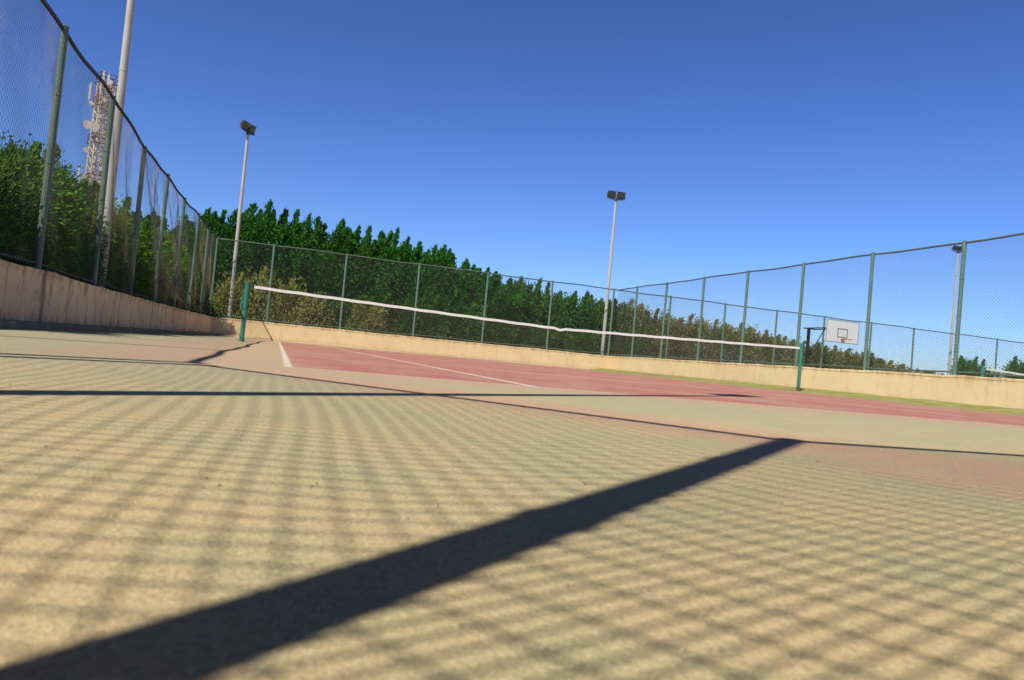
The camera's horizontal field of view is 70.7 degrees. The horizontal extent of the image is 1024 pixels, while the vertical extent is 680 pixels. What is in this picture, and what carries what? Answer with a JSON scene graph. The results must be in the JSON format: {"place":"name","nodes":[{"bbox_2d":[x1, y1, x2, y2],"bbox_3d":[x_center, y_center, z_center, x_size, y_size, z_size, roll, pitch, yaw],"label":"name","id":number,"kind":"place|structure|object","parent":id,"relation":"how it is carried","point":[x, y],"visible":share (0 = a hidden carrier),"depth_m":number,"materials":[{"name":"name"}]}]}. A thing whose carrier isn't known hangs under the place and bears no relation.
{"place":"outdoors","nodes":[
{"label":"outdoors","id":0,"kind":"place"},
{"bbox_2d":[77,71,118,199],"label":"telecom tower","id":1,"kind":"structure","parent":0,"point":[111,84],"depth_m":70.04,"materials":[{"name":"grey metal"}]},
{"bbox_2d":[215,334,596,368],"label":"sandy ground verge","id":2,"kind":"structure","parent":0,"point":[368,348],"depth_m":27.23,"materials":[{"name":"beige sand"}]},
{"bbox_2d":[0,328,1023,679],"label":"court surface","id":3,"kind":"object","parent":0,"point":[200,578],"visible":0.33,"depth_m":0.66,"materials":[{"name":"beige concrete"}]},
{"bbox_2d":[0,259,216,335],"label":"wall","id":4,"kind":"structure","parent":3,"relation":"on","point":[34,298],"depth_m":9.48,"materials":[{"name":"beige concrete"}]},
{"bbox_2d":[0,0,216,314],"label":"chain link fence","id":5,"kind":"object","parent":4,"relation":"on","point":[55,109],"visible":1,"depth_m":10.44,"materials":[{"name":"metal"}]},
{"bbox_2d":[145,249,171,302],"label":"hedge tree","id":6,"kind":"object","parent":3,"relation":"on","point":[159,283],"depth_m":18.36,"materials":[{"name":"green plant"}]},
{"bbox_2d":[151,256,177,305],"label":"hedge tree","id":7,"kind":"object","parent":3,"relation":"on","point":[165,284],"depth_m":19.15,"materials":[{"name":"green plant"}]},
{"bbox_2d":[165,240,198,311],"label":"hedge tree","id":8,"kind":"object","parent":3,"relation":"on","point":[184,248],"visible":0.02,"depth_m":24.19,"materials":[{"name":"green plant"}]},
{"bbox_2d":[211,317,609,368],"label":"wall","id":9,"kind":"structure","parent":3,"relation":"on","point":[229,326],"depth_m":27.92,"materials":[{"name":"beige concrete"}]},
{"bbox_2d":[208,237,1023,378],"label":"chain link fence","id":10,"kind":"object","parent":9,"relation":"on","point":[416,298],"visible":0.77,"depth_m":29.49,"materials":[{"name":"metal"}]},
{"bbox_2d":[0,336,1013,587],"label":"scattered grit","id":11,"kind":"object","parent":3,"relation":"on","point":[474,482],"visible":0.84,"depth_m":0.83,"materials":[{"name":"beige gravel"}]},
{"bbox_2d":[239,282,803,390],"bbox_3d":[0.973,0.056,15.649,12.940,1.185,0.145,6,-2,-18],"label":"tennis net","id":12,"kind":"object","parent":3,"relation":"on","point":[244,302],"visible":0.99,"depth_m":15.30,"materials":[{"name":"white"}]},
{"bbox_2d":[609,356,1023,408],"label":"wall","id":13,"kind":"structure","parent":3,"relation":"on","point":[991,391],"depth_m":17.39,"materials":[{"name":"beige concrete"}]},
{"bbox_2d":[613,232,1023,377],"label":"chain link fence","id":14,"kind":"object","parent":13,"relation":"on","point":[959,308],"visible":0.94,"depth_m":18.49,"materials":[{"name":"metal"}]},
{"bbox_2d":[0,0,1023,377],"label":"sky","id":15,"kind":"structure","parent":0,"point":[737,136],"materials":[{"name":"blue"}]},
{"bbox_2d":[588,368,1023,414],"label":"mossy ground verge","id":16,"kind":"structure","parent":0,"point":[1017,411],"depth_m":16.48,"materials":[{"name":"beige sand"}]},
{"label":"ground","id":17,"kind":"structure","parent":0,"visible":0},
{"bbox_2d":[0,135,21,242],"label":"hedge tree","id":18,"kind":"object","parent":17,"relation":"on","point":[7,193],"visible":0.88,"depth_m":7.58,"materials":[{"name":"green plant"}]},
{"bbox_2d":[0,146,48,264],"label":"hedge tree","id":19,"kind":"object","parent":17,"relation":"on","point":[5,213],"visible":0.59,"depth_m":8.04,"materials":[{"name":"green plant"}]},
{"bbox_2d":[0,152,67,272],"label":"hedge tree","id":20,"kind":"object","parent":17,"relation":"on","point":[16,209],"visible":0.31,"depth_m":8.80,"materials":[{"name":"green plant"}]},
{"bbox_2d":[0,146,86,277],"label":"hedge tree","id":21,"kind":"object","parent":17,"relation":"on","point":[31,160],"visible":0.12,"depth_m":9.86,"materials":[{"name":"green plant"}]},
{"bbox_2d":[0,130,103,282],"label":"hedge tree","id":22,"kind":"object","parent":17,"relation":"on","point":[64,185],"visible":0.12,"depth_m":10.57,"materials":[{"name":"green plant"}]},
{"bbox_2d":[57,188,116,287],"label":"hedge tree","id":23,"kind":"object","parent":17,"relation":"on","point":[93,232],"visible":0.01,"depth_m":11.79,"materials":[{"name":"green plant"}]},
{"bbox_2d":[68,197,116,288],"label":"hedge tree","id":24,"kind":"object","parent":17,"relation":"on","point":[92,223],"visible":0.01,"depth_m":12.65,"materials":[{"name":"green plant"}]},
{"bbox_2d":[67,174,134,293],"bbox_3d":[-8.329,-1.648,13.446,2.321,2.796,2.554,6,-1,9],"label":"hedge tree","id":25,"kind":"object","parent":17,"relation":"on","point":[115,283],"visible":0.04,"depth_m":13.62,"materials":[{"name":"green plant"}]},
{"bbox_2d":[74,191,149,296],"bbox_3d":[-8.522,-1.672,14.434,2.414,2.838,2.176,8,-3,-29],"label":"hedge tree","id":26,"kind":"object","parent":17,"relation":"on","point":[122,215],"visible":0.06,"depth_m":14.63,"materials":[{"name":"green plant"}]},
{"bbox_2d":[97,0,134,286],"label":"light pole","id":27,"kind":"object","parent":17,"relation":"on","point":[123,72],"visible":0.62,"depth_m":13.07,"materials":[{"name":"grey metal"}]},
{"bbox_2d":[118,238,158,298],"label":"hedge tree","id":28,"kind":"object","parent":17,"relation":"on","point":[140,274],"visible":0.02,"depth_m":15.79,"materials":[{"name":"green plant"}]},
{"bbox_2d":[125,219,157,298],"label":"hedge tree","id":29,"kind":"object","parent":17,"relation":"on","point":[142,249],"visible":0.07,"depth_m":16.57,"materials":[{"name":"green plant"}]},
{"bbox_2d":[118,209,175,304],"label":"hedge tree","id":30,"kind":"object","parent":17,"relation":"on","point":[146,228],"visible":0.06,"depth_m":17.55,"materials":[{"name":"green plant"}]},
{"bbox_2d":[140,212,166,239],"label":"slender tree","id":31,"kind":"object","parent":17,"relation":"on","point":[152,222],"visible":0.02,"depth_m":26.84,"materials":[{"name":"green plant"}]},
{"bbox_2d":[150,247,174,301],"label":"hedge tree","id":32,"kind":"object","parent":17,"relation":"on","point":[167,268],"depth_m":20.07,"materials":[{"name":"green plant"}]},
{"bbox_2d":[154,229,185,307],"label":"hedge tree","id":33,"kind":"object","parent":17,"relation":"on","point":[169,244],"visible":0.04,"depth_m":20.82,"materials":[{"name":"green plant"}]},
{"bbox_2d":[163,244,185,308],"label":"hedge tree","id":34,"kind":"object","parent":17,"relation":"on","point":[178,282],"depth_m":21.80,"materials":[{"name":"green plant"}]},
{"bbox_2d":[160,215,201,284],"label":"slender tree","id":35,"kind":"object","parent":17,"relation":"on","point":[184,229],"visible":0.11,"depth_m":27.50,"materials":[{"name":"green plant"}]},
{"bbox_2d":[172,256,195,311],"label":"hedge tree","id":36,"kind":"object","parent":17,"relation":"on","point":[185,267],"visible":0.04,"depth_m":23.56,"materials":[{"name":"green plant"}]},
{"bbox_2d":[189,276,200,312],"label":"hedge tree","id":37,"kind":"object","parent":17,"relation":"on","point":[194,296],"depth_m":26.36,"materials":[{"name":"green plant"}]},
{"bbox_2d":[182,207,227,315],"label":"slender tree","id":38,"kind":"object","parent":17,"relation":"on","point":[214,220],"visible":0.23,"depth_m":27.42,"materials":[{"name":"green plant"}]},
{"bbox_2d":[197,209,226,295],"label":"slender tree","id":39,"kind":"object","parent":17,"relation":"on","point":[223,213],"visible":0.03,"depth_m":29.01,"materials":[{"name":"green plant"}]},
{"bbox_2d":[194,208,262,317],"bbox_3d":[-10.923,-2.611,27.985,2.894,4.947,2.734,8,-2,-10],"label":"slender tree","id":40,"kind":"object","parent":17,"relation":"on","point":[226,232],"visible":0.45,"depth_m":27.40,"materials":[{"name":"green plant"}]},
{"bbox_2d":[204,270,260,320],"bbox_3d":[-10.420,-1.405,27.131,2.149,2.764,2.099,6,-1,-13],"label":"dry shrub","id":41,"kind":"object","parent":17,"relation":"on","point":[222,288],"visible":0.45,"depth_m":26.81,"materials":[{"name":"green plant"}]},
{"bbox_2d":[227,120,256,317],"bbox_3d":[-10.119,-4.088,26.662,0.342,7.955,0.820,5,-2,12],"label":"light pole","id":42,"kind":"object","parent":17,"relation":"on","point":[248,127],"visible":0.97,"depth_m":26.62,"materials":[{"name":"grey metal"}]},
{"bbox_2d":[234,208,264,224],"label":"slender tree","id":43,"kind":"object","parent":17,"relation":"on","point":[260,211],"visible":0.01,"depth_m":29.68,"materials":[{"name":"green plant"}]},
{"bbox_2d":[215,199,292,319],"bbox_3d":[-10.046,-2.831,28.259,3.020,5.557,2.540,8,0,-6],"label":"slender tree","id":44,"kind":"object","parent":17,"relation":"on","point":[259,230],"visible":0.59,"depth_m":27.77,"materials":[{"name":"green plant"}]},
{"bbox_2d":[230,262,283,322],"bbox_3d":[-9.620,-1.495,27.311,2.068,3.124,2.032,7,0,-27],"label":"dry shrub","id":45,"kind":"object","parent":17,"relation":"on","point":[259,283],"visible":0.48,"depth_m":27.11,"materials":[{"name":"green plant"}]},
{"bbox_2d":[270,208,288,273],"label":"slender tree","id":46,"kind":"object","parent":17,"relation":"on","point":[273,213],"visible":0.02,"depth_m":29.36,"materials":[{"name":"green plant"}]},
{"bbox_2d":[254,276,309,325],"bbox_3d":[-8.655,-1.225,27.648,2.148,2.764,2.005,7,-3,6],"label":"dry shrub","id":47,"kind":"object","parent":17,"relation":"on","point":[286,296],"visible":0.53,"depth_m":27.41,"materials":[{"name":"green plant"}]},
{"bbox_2d":[251,207,316,323],"bbox_3d":[-9.052,-2.603,28.724,2.760,5.489,2.603,9,-5,-33],"label":"slender tree","id":48,"kind":"object","parent":17,"relation":"on","point":[293,226],"visible":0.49,"depth_m":28.37,"materials":[{"name":"green plant"}]},
{"bbox_2d":[275,213,337,326],"bbox_3d":[-8.235,-2.491,29.241,2.790,5.263,2.589,5,0,5],"label":"slender tree","id":49,"kind":"object","parent":17,"relation":"on","point":[318,235],"visible":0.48,"depth_m":28.76,"materials":[{"name":"green plant"}]},
{"bbox_2d":[286,290,337,328],"bbox_3d":[-7.749,-0.907,27.958,2.177,2.283,1.921,8,-3,-14],"label":"dry shrub","id":50,"kind":"object","parent":17,"relation":"on","point":[322,305],"visible":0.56,"depth_m":27.76,"materials":[{"name":"green plant"}]},
{"bbox_2d":[289,291,352,329],"bbox_3d":[-7.596,-0.856,28.611,3.082,2.221,2.457,6,-2,5],"label":"shrub","id":51,"kind":"object","parent":17,"relation":"on","point":[335,307],"visible":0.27,"depth_m":28.20,"materials":[{"name":"green plant"}]},
{"bbox_2d":[309,219,351,290],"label":"slender tree","id":52,"kind":"object","parent":17,"relation":"on","point":[343,221],"visible":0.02,"depth_m":30.15,"materials":[{"name":"green plant"}]},
{"bbox_2d":[298,223,369,328],"bbox_3d":[-7.217,-2.257,29.435,2.992,5.000,2.667,8,0,-6],"label":"slender tree","id":53,"kind":"object","parent":17,"relation":"on","point":[345,243],"visible":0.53,"depth_m":28.88,"materials":[{"name":"green plant"}]},
{"bbox_2d":[326,233,387,331],"bbox_3d":[-6.395,-2.105,29.732,2.707,4.858,2.645,6,-2,-6],"label":"slender tree","id":54,"kind":"object","parent":17,"relation":"on","point":[372,248],"visible":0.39,"depth_m":29.20,"materials":[{"name":"green plant"}]},
{"bbox_2d":[348,224,378,292],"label":"slender tree","id":55,"kind":"object","parent":17,"relation":"on","point":[357,232],"visible":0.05,"depth_m":30.35,"materials":[{"name":"green plant"}]},
{"bbox_2d":[344,300,388,333],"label":"dry shrub","id":56,"kind":"object","parent":17,"relation":"on","point":[367,324],"visible":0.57,"depth_m":28.27,"materials":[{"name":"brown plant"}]},
{"bbox_2d":[335,291,400,334],"bbox_3d":[-5.705,-0.759,29.131,2.747,2.429,2.601,8,-2,4],"label":"shrub","id":57,"kind":"object","parent":17,"relation":"on","point":[385,299],"visible":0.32,"depth_m":28.72,"materials":[{"name":"green plant"}]},
{"bbox_2d":[364,229,403,323],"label":"slender tree","id":58,"kind":"object","parent":17,"relation":"on","point":[390,234],"visible":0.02,"depth_m":31.01,"materials":[{"name":"green plant"}]},
{"bbox_2d":[358,227,410,329],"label":"slender tree","id":59,"kind":"object","parent":17,"relation":"on","point":[388,249],"visible":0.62,"depth_m":29.55,"materials":[{"name":"green plant"}]},
{"bbox_2d":[380,241,441,337],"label":"slender tree","id":60,"kind":"object","parent":17,"relation":"on","point":[414,255],"visible":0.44,"depth_m":29.77,"materials":[{"name":"green plant"}]},
{"bbox_2d":[391,291,450,339],"bbox_3d":[-3.680,-0.690,29.733,2.680,2.706,2.353,6,0,3],"label":"shrub","id":61,"kind":"object","parent":17,"relation":"on","point":[420,316],"visible":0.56,"depth_m":29.35,"materials":[{"name":"green plant"}]},
{"bbox_2d":[420,246,430,256],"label":"slender tree","id":62,"kind":"object","parent":17,"relation":"on","point":[424,252],"visible":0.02,"depth_m":31.63,"materials":[{"name":"green plant"}]},
{"bbox_2d":[406,244,464,339],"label":"slender tree","id":63,"kind":"object","parent":17,"relation":"on","point":[440,256],"visible":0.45,"depth_m":30.07,"materials":[{"name":"green plant"}]},
{"bbox_2d":[435,250,460,305],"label":"slender tree","id":64,"kind":"object","parent":17,"relation":"on","point":[453,257],"visible":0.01,"depth_m":31.60,"materials":[{"name":"green plant"}]},
{"bbox_2d":[428,258,486,341],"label":"slender tree","id":65,"kind":"object","parent":17,"relation":"on","point":[466,265],"visible":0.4,"depth_m":30.59,"materials":[{"name":"green plant"}]},
{"bbox_2d":[439,298,495,343],"bbox_3d":[-1.906,-0.483,30.487,2.768,2.651,2.602,7,-2,-8],"label":"shrub","id":66,"kind":"object","parent":17,"relation":"on","point":[466,321],"visible":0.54,"depth_m":30.05,"materials":[{"name":"green plant"}]},
{"bbox_2d":[463,264,483,306],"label":"slender tree","id":67,"kind":"object","parent":17,"relation":"on","point":[473,266],"visible":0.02,"depth_m":32.24,"materials":[{"name":"green plant"}]},
{"bbox_2d":[457,266,506,342],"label":"slender tree","id":68,"kind":"object","parent":17,"relation":"on","point":[491,286],"visible":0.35,"depth_m":30.82,"materials":[{"name":"green plant"}]},
{"bbox_2d":[481,270,502,286],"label":"slender tree","id":69,"kind":"object","parent":17,"relation":"on","point":[498,277],"visible":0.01,"depth_m":32.67,"materials":[{"name":"green plant"}]},
{"bbox_2d":[476,277,532,345],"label":"slender tree","id":70,"kind":"object","parent":17,"relation":"on","point":[508,303],"visible":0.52,"depth_m":30.90,"materials":[{"name":"green plant"}]},
{"bbox_2d":[484,315,530,347],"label":"shrub","id":71,"kind":"object","parent":17,"relation":"on","point":[497,338],"visible":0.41,"depth_m":30.52,"materials":[{"name":"green plant"}]},
{"bbox_2d":[489,279,532,335],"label":"bushy tree","id":72,"kind":"object","parent":17,"relation":"on","point":[514,286],"visible":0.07,"depth_m":31.70,"materials":[{"name":"green plant"}]},
{"bbox_2d":[507,276,556,348],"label":"bushy tree","id":73,"kind":"object","parent":17,"relation":"on","point":[533,313],"visible":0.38,"depth_m":31.88,"materials":[{"name":"green plant"}]},
{"bbox_2d":[517,323,575,352],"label":"shrub","id":74,"kind":"object","parent":17,"relation":"on","point":[552,331],"visible":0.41,"depth_m":31.04,"materials":[{"name":"green plant"}]},
{"bbox_2d":[532,290,580,349],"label":"bushy tree","id":75,"kind":"object","parent":17,"relation":"on","point":[554,308],"visible":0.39,"depth_m":32.20,"materials":[{"name":"green plant"}]},
{"bbox_2d":[556,290,603,354],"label":"bushy tree","id":76,"kind":"object","parent":17,"relation":"on","point":[583,307],"visible":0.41,"depth_m":32.67,"materials":[{"name":"green plant"}]},
{"bbox_2d":[565,331,613,355],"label":"shrub","id":77,"kind":"object","parent":17,"relation":"on","point":[582,344],"visible":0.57,"depth_m":31.57,"materials":[{"name":"green plant"}]},
{"bbox_2d":[581,297,629,355],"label":"bushy tree","id":78,"kind":"object","parent":17,"relation":"on","point":[595,315],"visible":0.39,"depth_m":32.51,"materials":[{"name":"green plant"}]},
{"bbox_2d":[600,190,625,354],"bbox_3d":[4.215,-2.584,31.431,0.820,7.855,0.342,6,-2,-10],"label":"light pole","id":79,"kind":"object","parent":17,"relation":"on","point":[612,195],"visible":0.98,"depth_m":31.41,"materials":[{"name":"grey metal"}]},
{"bbox_2d":[605,331,648,357],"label":"shrub","id":80,"kind":"object","parent":17,"relation":"on","point":[637,347],"visible":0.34,"depth_m":32.15,"materials":[{"name":"green plant"}]},
{"bbox_2d":[600,309,656,356],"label":"bushy tree","id":81,"kind":"object","parent":17,"relation":"on","point":[643,337],"visible":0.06,"depth_m":33.30,"materials":[{"name":"green plant"}]},
{"bbox_2d":[597,298,661,357],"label":"bushy tree","id":82,"kind":"object","parent":17,"relation":"on","point":[639,314],"visible":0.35,"depth_m":32.83,"materials":[{"name":"green plant"}]},
{"bbox_2d":[640,308,679,358],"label":"bushy tree","id":83,"kind":"object","parent":17,"relation":"on","point":[657,323],"visible":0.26,"depth_m":33.38,"materials":[{"name":"green plant"}]},
{"bbox_2d":[653,313,720,361],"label":"bushy tree","id":84,"kind":"object","parent":17,"relation":"on","point":[685,332],"visible":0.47,"depth_m":33.35,"materials":[{"name":"green plant"}]},
{"bbox_2d":[678,319,736,362],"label":"bushy tree","id":85,"kind":"object","parent":17,"relation":"on","point":[716,345],"visible":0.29,"depth_m":33.80,"materials":[{"name":"green plant"}]},
{"bbox_2d":[711,322,766,363],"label":"bushy tree","id":86,"kind":"object","parent":17,"relation":"on","point":[739,333],"visible":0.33,"depth_m":34.17,"materials":[{"name":"green plant"}]},
{"bbox_2d":[727,329,794,365],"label":"bushy tree","id":87,"kind":"object","parent":17,"relation":"on","point":[770,343],"visible":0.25,"depth_m":34.84,"materials":[{"name":"green plant"}]},
{"bbox_2d":[763,336,809,366],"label":"bushy tree","id":88,"kind":"object","parent":17,"relation":"on","point":[791,344],"visible":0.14,"depth_m":35.64,"materials":[{"name":"green plant"}]},
{"bbox_2d":[786,341,842,368],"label":"bushy tree","id":89,"kind":"object","parent":17,"relation":"on","point":[830,356],"visible":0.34,"depth_m":35.71,"materials":[{"name":"green plant"}]},
{"bbox_2d":[814,345,861,369],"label":"bushy tree","id":90,"kind":"object","parent":17,"relation":"on","point":[840,353],"visible":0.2,"depth_m":36.48,"materials":[{"name":"green plant"}]},
{"bbox_2d":[840,348,891,371],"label":"bushy tree","id":91,"kind":"object","parent":17,"relation":"on","point":[873,361],"visible":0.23,"depth_m":36.50,"materials":[{"name":"green plant"}]},
{"bbox_2d":[884,360,913,372],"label":"bushy tree","id":92,"kind":"object","parent":17,"relation":"on","point":[902,364],"visible":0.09,"depth_m":37.95,"materials":[{"name":"green plant"}]},
{"bbox_2d":[909,368,930,373],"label":"bushy tree","id":93,"kind":"object","parent":17,"relation":"on","point":[920,371],"visible":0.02,"depth_m":38.34,"materials":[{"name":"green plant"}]},
{"bbox_2d":[947,245,961,374],"bbox_3d":[22.905,-0.847,37.509,0.679,8.162,0.340,6,-2,-13],"label":"light pole","id":94,"kind":"object","parent":17,"relation":"on","point":[958,249],"visible":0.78,"depth_m":37.50,"materials":[{"name":"grey metal"}]},
{"bbox_2d":[950,355,991,376],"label":"bushy tree","id":95,"kind":"object","parent":17,"relation":"on","point":[970,366],"visible":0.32,"depth_m":40.73,"materials":[{"name":"green plant"}]},
{"bbox_2d":[985,367,1000,377],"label":"bushy tree","id":96,"kind":"object","parent":17,"relation":"on","point":[992,376],"visible":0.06,"depth_m":41.14,"materials":[{"name":"green plant"}]},
{"bbox_2d":[997,356,1023,378],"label":"bushy tree","id":97,"kind":"object","parent":17,"relation":"on","point":[1011,369],"visible":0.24,"depth_m":42.07,"materials":[{"name":"green plant"}]},
{"label":"neighbouring court surface","id":98,"kind":"structure","parent":0,"visible":0},
{"bbox_2d":[803,319,859,366],"bbox_3d":[14.083,0.722,32.477,1.750,3.150,2.934,6,-2,-18],"label":"basketball hoop","id":99,"kind":"object","parent":98,"relation":"on","point":[838,329],"visible":0.66,"depth_m":31.67,"materials":[{"name":"white paint"}]},
{"bbox_2d":[979,366,1023,377],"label":"tennis net","id":100,"kind":"object","parent":98,"relation":"on","point":[983,369],"visible":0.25,"depth_m":19.59,"materials":[{"name":"white fabric"}]}
]}

